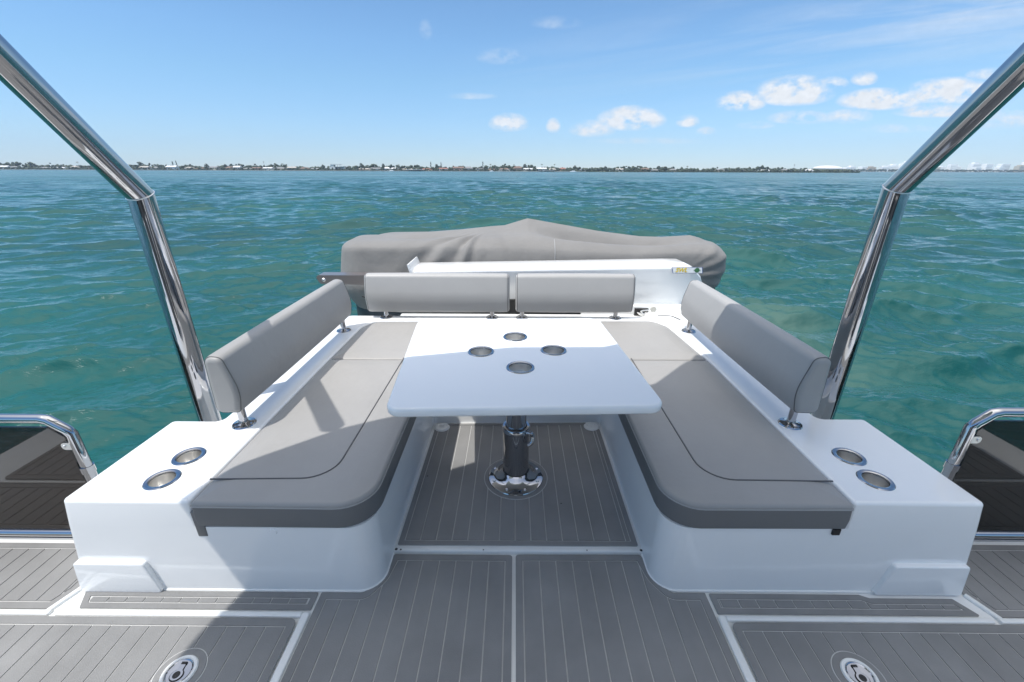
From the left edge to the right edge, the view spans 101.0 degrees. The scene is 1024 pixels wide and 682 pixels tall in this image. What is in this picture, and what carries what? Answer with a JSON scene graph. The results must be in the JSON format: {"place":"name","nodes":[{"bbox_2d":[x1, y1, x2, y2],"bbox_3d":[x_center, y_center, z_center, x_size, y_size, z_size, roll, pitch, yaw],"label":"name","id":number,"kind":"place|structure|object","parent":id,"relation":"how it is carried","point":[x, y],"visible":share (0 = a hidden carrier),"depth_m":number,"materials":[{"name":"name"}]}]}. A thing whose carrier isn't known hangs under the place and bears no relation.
{"place":"outdoors","nodes":[
{"label":"outdoors","id":0,"kind":"place"},
{"bbox_2d":[0,170,1023,474],"bbox_3d":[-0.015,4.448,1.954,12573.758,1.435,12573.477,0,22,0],"label":"water","id":1,"kind":"structure","parent":0,"point":[88,350],"depth_m":23.91,"materials":[{"name":"teal liquid"}]},
{"bbox_2d":[0,0,1023,171],"label":"sky","id":2,"kind":"structure","parent":0,"point":[700,84],"materials":[{"name":"blue"}]},
{"bbox_2d":[588,171,876,172],"bbox_3d":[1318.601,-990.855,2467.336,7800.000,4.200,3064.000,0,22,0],"label":"shore","id":3,"kind":"structure","parent":0,"point":[800,172],"depth_m":1050.71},
{"bbox_2d":[165,166,179,169],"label":"shore house","id":4,"kind":"structure","parent":3,"relation":"on","point":[174,167],"depth_m":1063.81,"materials":[{"name":"white"}]},
{"bbox_2d":[208,166,220,169],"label":"shore house","id":5,"kind":"structure","parent":3,"relation":"on","point":[214,167],"depth_m":1061.13,"materials":[{"name":"beige"}]},
{"bbox_2d":[0,169,580,171],"bbox_3d":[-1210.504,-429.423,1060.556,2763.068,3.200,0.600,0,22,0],"label":"seawall","id":6,"kind":"object","parent":3,"relation":"on","point":[280,170],"visible":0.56,"depth_m":1056.59,"materials":[{"name":"grey concrete"}]},
{"bbox_2d":[329,164,346,169],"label":"waterfront house","id":7,"kind":"structure","parent":3,"relation":"on","point":[334,167],"depth_m":1056.94,"materials":[{"name":"white"}]},
{"bbox_2d":[0,161,860,172],"bbox_3d":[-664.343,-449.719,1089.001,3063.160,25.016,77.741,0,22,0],"label":"tree belt","id":8,"kind":"object","parent":3,"relation":"on","point":[486,168],"visible":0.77,"depth_m":1077.92,"materials":[{"name":"green plant"}]},
{"bbox_2d":[812,165,843,169],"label":"stadium","id":9,"kind":"object","parent":3,"relation":"on","point":[830,167],"visible":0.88,"depth_m":2402.16,"materials":[{"name":"white"}]},
{"bbox_2d":[831,169,1023,171],"bbox_3d":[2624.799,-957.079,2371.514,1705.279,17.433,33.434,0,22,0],"label":"city tree belt","id":10,"kind":"object","parent":3,"relation":"on","point":[956,170],"visible":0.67,"depth_m":2368.47,"materials":[{"name":"green plant"}]},
{"bbox_2d":[878,166,890,171],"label":"city building","id":11,"kind":"structure","parent":0,"point":[885,167],"depth_m":2392.27,"materials":[{"name":"white"}]},
{"bbox_2d":[888,164,898,171],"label":"city building","id":12,"kind":"structure","parent":0,"point":[895,166],"depth_m":2433.20,"materials":[{"name":"white"}]},
{"bbox_2d":[945,164,957,171],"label":"city building","id":13,"kind":"structure","parent":0,"point":[952,166],"depth_m":2432.59,"materials":[{"name":"white"}]},
{"bbox_2d":[967,162,981,171],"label":"city building","id":14,"kind":"structure","parent":0,"point":[974,164],"depth_m":2431.72,"materials":[{"name":"white"}]},
{"bbox_2d":[971,167,981,171],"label":"city building","id":15,"kind":"structure","parent":0,"point":[977,168],"depth_m":2383.77,"materials":[{"name":"white"}]},
{"bbox_2d":[981,164,993,171],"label":"city building","id":16,"kind":"structure","parent":0,"point":[986,166],"depth_m":2418.03,"materials":[{"name":"white"}]},
{"bbox_2d":[994,166,1005,171],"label":"city building","id":17,"kind":"structure","parent":0,"point":[1000,168],"depth_m":2394.60,"materials":[{"name":"white"}]},
{"bbox_2d":[996,164,1010,171],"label":"city building","id":18,"kind":"structure","parent":0,"point":[1007,166],"depth_m":2422.39,"materials":[{"name":"white"}]},
{"bbox_2d":[1013,165,1023,171],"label":"city building","id":19,"kind":"structure","parent":0,"point":[1019,167],"depth_m":2391.64,"materials":[{"name":"beige"}]},
{"bbox_3d":[-0.001,4.037,-0.519,4.950,3.810,14.000,0,22,0],"label":"yacht hull","id":20,"kind":"object","parent":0,"visible":0},
{"bbox_2d":[0,422,1023,681],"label":"deck","id":21,"kind":"structure","parent":20,"relation":"on","point":[546,580],"depth_m":1.47,"materials":[{"name":"grey plastic"}]},
{"bbox_2d":[0,414,97,539],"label":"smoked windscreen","id":22,"kind":"object","parent":21,"relation":"on","point":[47,469],"visible":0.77,"depth_m":1.66,"materials":[{"name":"glass"}]},
{"bbox_2d":[159,655,198,681],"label":"hatch latch","id":23,"kind":"object","parent":21,"relation":"on","point":[180,669],"visible":1,"depth_m":1.30,"materials":[{"name":"white metal"}]},
{"bbox_2d":[435,423,449,431],"bbox_3d":[-0.415,0.509,2.509,0.090,0.010,0.090,0,22,0],"label":"floor fitting","id":24,"kind":"object","parent":21,"relation":"on","point":[441,427],"visible":1,"depth_m":2.50,"materials":[{"name":"white metal"}]},
{"bbox_2d":[64,313,982,595],"bbox_3d":[0.045,0.329,2.497,3.266,0.414,2.220,0,22,0],"label":"bench moulding","id":25,"kind":"object","parent":21,"relation":"on","point":[914,531],"visible":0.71,"depth_m":1.53,"materials":[{"name":"white plastic"}]},
{"bbox_2d":[0,34,221,421],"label":"hardtop post","id":26,"kind":"object","parent":25,"relation":"on","point":[24,81],"visible":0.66,"depth_m":1.65,"materials":[{"name":"silver metal"}]},
{"bbox_2d":[142,469,181,489],"bbox_3d":[-1.258,0.531,1.533,0.114,0.079,0.114,0,22,0],"label":"cup holder","id":27,"kind":"object","parent":25,"relation":"attached to","point":[161,479],"visible":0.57,"depth_m":1.54,"materials":[{"name":"silver metal"}]},
{"bbox_2d":[171,447,206,465],"bbox_3d":[-1.256,0.481,1.657,0.114,0.079,0.114,0,22,0],"label":"cup holder","id":28,"kind":"object","parent":25,"relation":"attached to","point":[188,456],"visible":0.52,"depth_m":1.67,"materials":[{"name":"silver metal"}]},
{"bbox_2d":[204,279,351,429],"bbox_3d":[-1.172,-0.020,2.330,0.124,0.352,1.300,0,22,0],"label":"side backrest","id":29,"kind":"object","parent":25,"relation":"on","point":[246,369],"visible":1,"depth_m":1.98,"materials":[{"name":"grey leather"}]},
{"bbox_2d":[190,358,415,527],"bbox_3d":[-0.776,0.370,1.968,0.616,0.122,1.173,0,22,0],"label":"seat cushion","id":30,"kind":"object","parent":25,"relation":"on","point":[324,447],"visible":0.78,"depth_m":1.62,"materials":[{"name":"grey leather"}]},
{"bbox_2d":[332,322,417,359],"bbox_3d":[-0.778,0.025,2.824,0.591,0.118,0.672,0,22,0],"label":"corner cushion","id":31,"kind":"object","parent":25,"relation":"on","point":[383,341],"visible":0.6,"depth_m":2.70,"materials":[{"name":"grey leather"}]},
{"bbox_2d":[364,273,509,318],"bbox_3d":[-0.549,-0.337,3.136,1.062,0.336,0.114,0,22,0],"label":"backrest","id":32,"kind":"object","parent":25,"relation":"on","point":[385,293],"visible":1,"depth_m":3.08,"materials":[{"name":"grey leather"}]},
{"bbox_2d":[515,273,635,319],"bbox_3d":[0.464,-0.333,3.135,0.875,0.336,0.114,0,22,0],"label":"backrest","id":33,"kind":"object","parent":25,"relation":"on","point":[614,294],"visible":0.99,"depth_m":3.07,"materials":[{"name":"grey leather"}]},
{"bbox_2d":[600,321,705,360],"bbox_3d":[0.836,0.024,2.840,0.648,0.118,0.697,0,22,0],"label":"corner cushion","id":34,"kind":"object","parent":25,"relation":"on","point":[643,341],"visible":0.5,"depth_m":2.72,"materials":[{"name":"grey leather"}]},
{"bbox_2d":[618,358,853,528],"bbox_3d":[0.842,0.376,1.970,0.632,0.122,1.176,0,22,0],"label":"seat cushion","id":35,"kind":"object","parent":25,"relation":"on","point":[712,447],"visible":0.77,"depth_m":1.61,"materials":[{"name":"grey leather"}]},
{"bbox_2d":[681,280,831,429],"bbox_3d":[1.232,-0.017,2.342,0.124,0.352,1.300,0,22,0],"label":"side backrest","id":36,"kind":"object","parent":25,"relation":"on","point":[790,371],"visible":1,"depth_m":2.00,"materials":[{"name":"grey leather"}]},
{"bbox_2d":[831,447,866,465],"bbox_3d":[1.320,0.486,1.668,0.114,0.079,0.114,0,22,0],"label":"cup holder","id":37,"kind":"object","parent":25,"relation":"attached to","point":[849,456],"visible":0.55,"depth_m":1.68,"materials":[{"name":"silver metal"}]},
{"bbox_2d":[856,469,895,490],"bbox_3d":[1.316,0.536,1.543,0.114,0.079,0.114,0,22,0],"label":"cup holder","id":38,"kind":"object","parent":25,"relation":"attached to","point":[875,480],"visible":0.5,"depth_m":1.55,"materials":[{"name":"silver metal"}]},
{"bbox_2d":[811,42,1023,418],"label":"hardtop post","id":39,"kind":"object","parent":25,"relation":"on","point":[996,91],"visible":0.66,"depth_m":1.66,"materials":[{"name":"silver metal"}]},
{"bbox_2d":[387,318,661,495],"bbox_3d":[0.012,0.363,1.994,1.040,0.672,0.966,0,22,0],"label":"table","id":40,"kind":"object","parent":21,"relation":"on","point":[593,370],"visible":0.98,"depth_m":1.72,"materials":[{"name":"white plastic"}]},
{"bbox_2d":[468,346,493,356],"bbox_3d":[-0.138,0.078,1.889,0.118,0.074,0.118,0,22,0],"label":"cup holder","id":41,"kind":"object","parent":40,"relation":"attached to","point":[480,351],"visible":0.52,"depth_m":1.92,"materials":[{"name":"silver metal"}]},
{"bbox_2d":[503,332,526,340],"bbox_3d":[0.016,0.010,2.056,0.118,0.074,0.118,0,22,0],"label":"cup holder","id":42,"kind":"object","parent":40,"relation":"attached to","point":[514,336],"visible":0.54,"depth_m":2.08,"materials":[{"name":"silver metal"}]},
{"bbox_2d":[506,361,534,373],"bbox_3d":[0.034,0.139,1.740,0.118,0.074,0.118,0,22,0],"label":"cup holder","id":43,"kind":"object","parent":40,"relation":"attached to","point":[514,366],"visible":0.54,"depth_m":1.77,"materials":[{"name":"silver metal"}]},
{"bbox_2d":[540,345,566,355],"bbox_3d":[0.186,0.072,1.905,0.118,0.074,0.118,0,22,0],"label":"cup holder","id":44,"kind":"object","parent":40,"relation":"attached to","point":[554,350],"visible":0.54,"depth_m":1.93,"materials":[{"name":"silver metal"}]},
{"bbox_2d":[584,422,598,430],"bbox_3d":[0.473,0.507,2.523,0.090,0.010,0.090,0,22,0],"label":"floor fitting","id":45,"kind":"object","parent":21,"relation":"on","point":[591,426],"visible":1,"depth_m":2.51,"materials":[{"name":"white metal"}]},
{"bbox_2d":[840,658,879,681],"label":"hatch latch","id":46,"kind":"object","parent":21,"relation":"on","point":[855,670],"visible":1,"depth_m":1.30,"materials":[{"name":"white metal"}]},
{"bbox_2d":[941,407,1023,541],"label":"railing","id":47,"kind":"object","parent":21,"relation":"on","point":[984,463],"visible":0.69,"depth_m":1.66,"materials":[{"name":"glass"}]},
{"bbox_2d":[341,218,725,315],"bbox_3d":[0.265,-0.702,4.466,3.789,1.202,1.613,0,22,0],"label":"covered dinghy","id":48,"kind":"object","parent":20,"relation":"on","point":[527,239],"visible":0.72,"depth_m":3.72,"materials":[{"name":"grey fabric"}]},
{"bbox_2d":[407,257,702,316],"bbox_3d":[0.362,-0.205,3.562,2.375,0.923,0.560,0,22,0],"label":"davit","id":49,"kind":"object","parent":20,"relation":"on","point":[661,285],"visible":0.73,"depth_m":3.40,"materials":[{"name":"white plastic"}]},
{"bbox_2d":[316,272,408,284],"bbox_3d":[-1.157,-0.500,3.410,0.795,0.083,0.121,0,22,0],"label":"passerelle arm","id":50,"kind":"object","parent":49,"relation":"attached to","point":[353,278],"visible":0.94,"depth_m":3.37}
]}

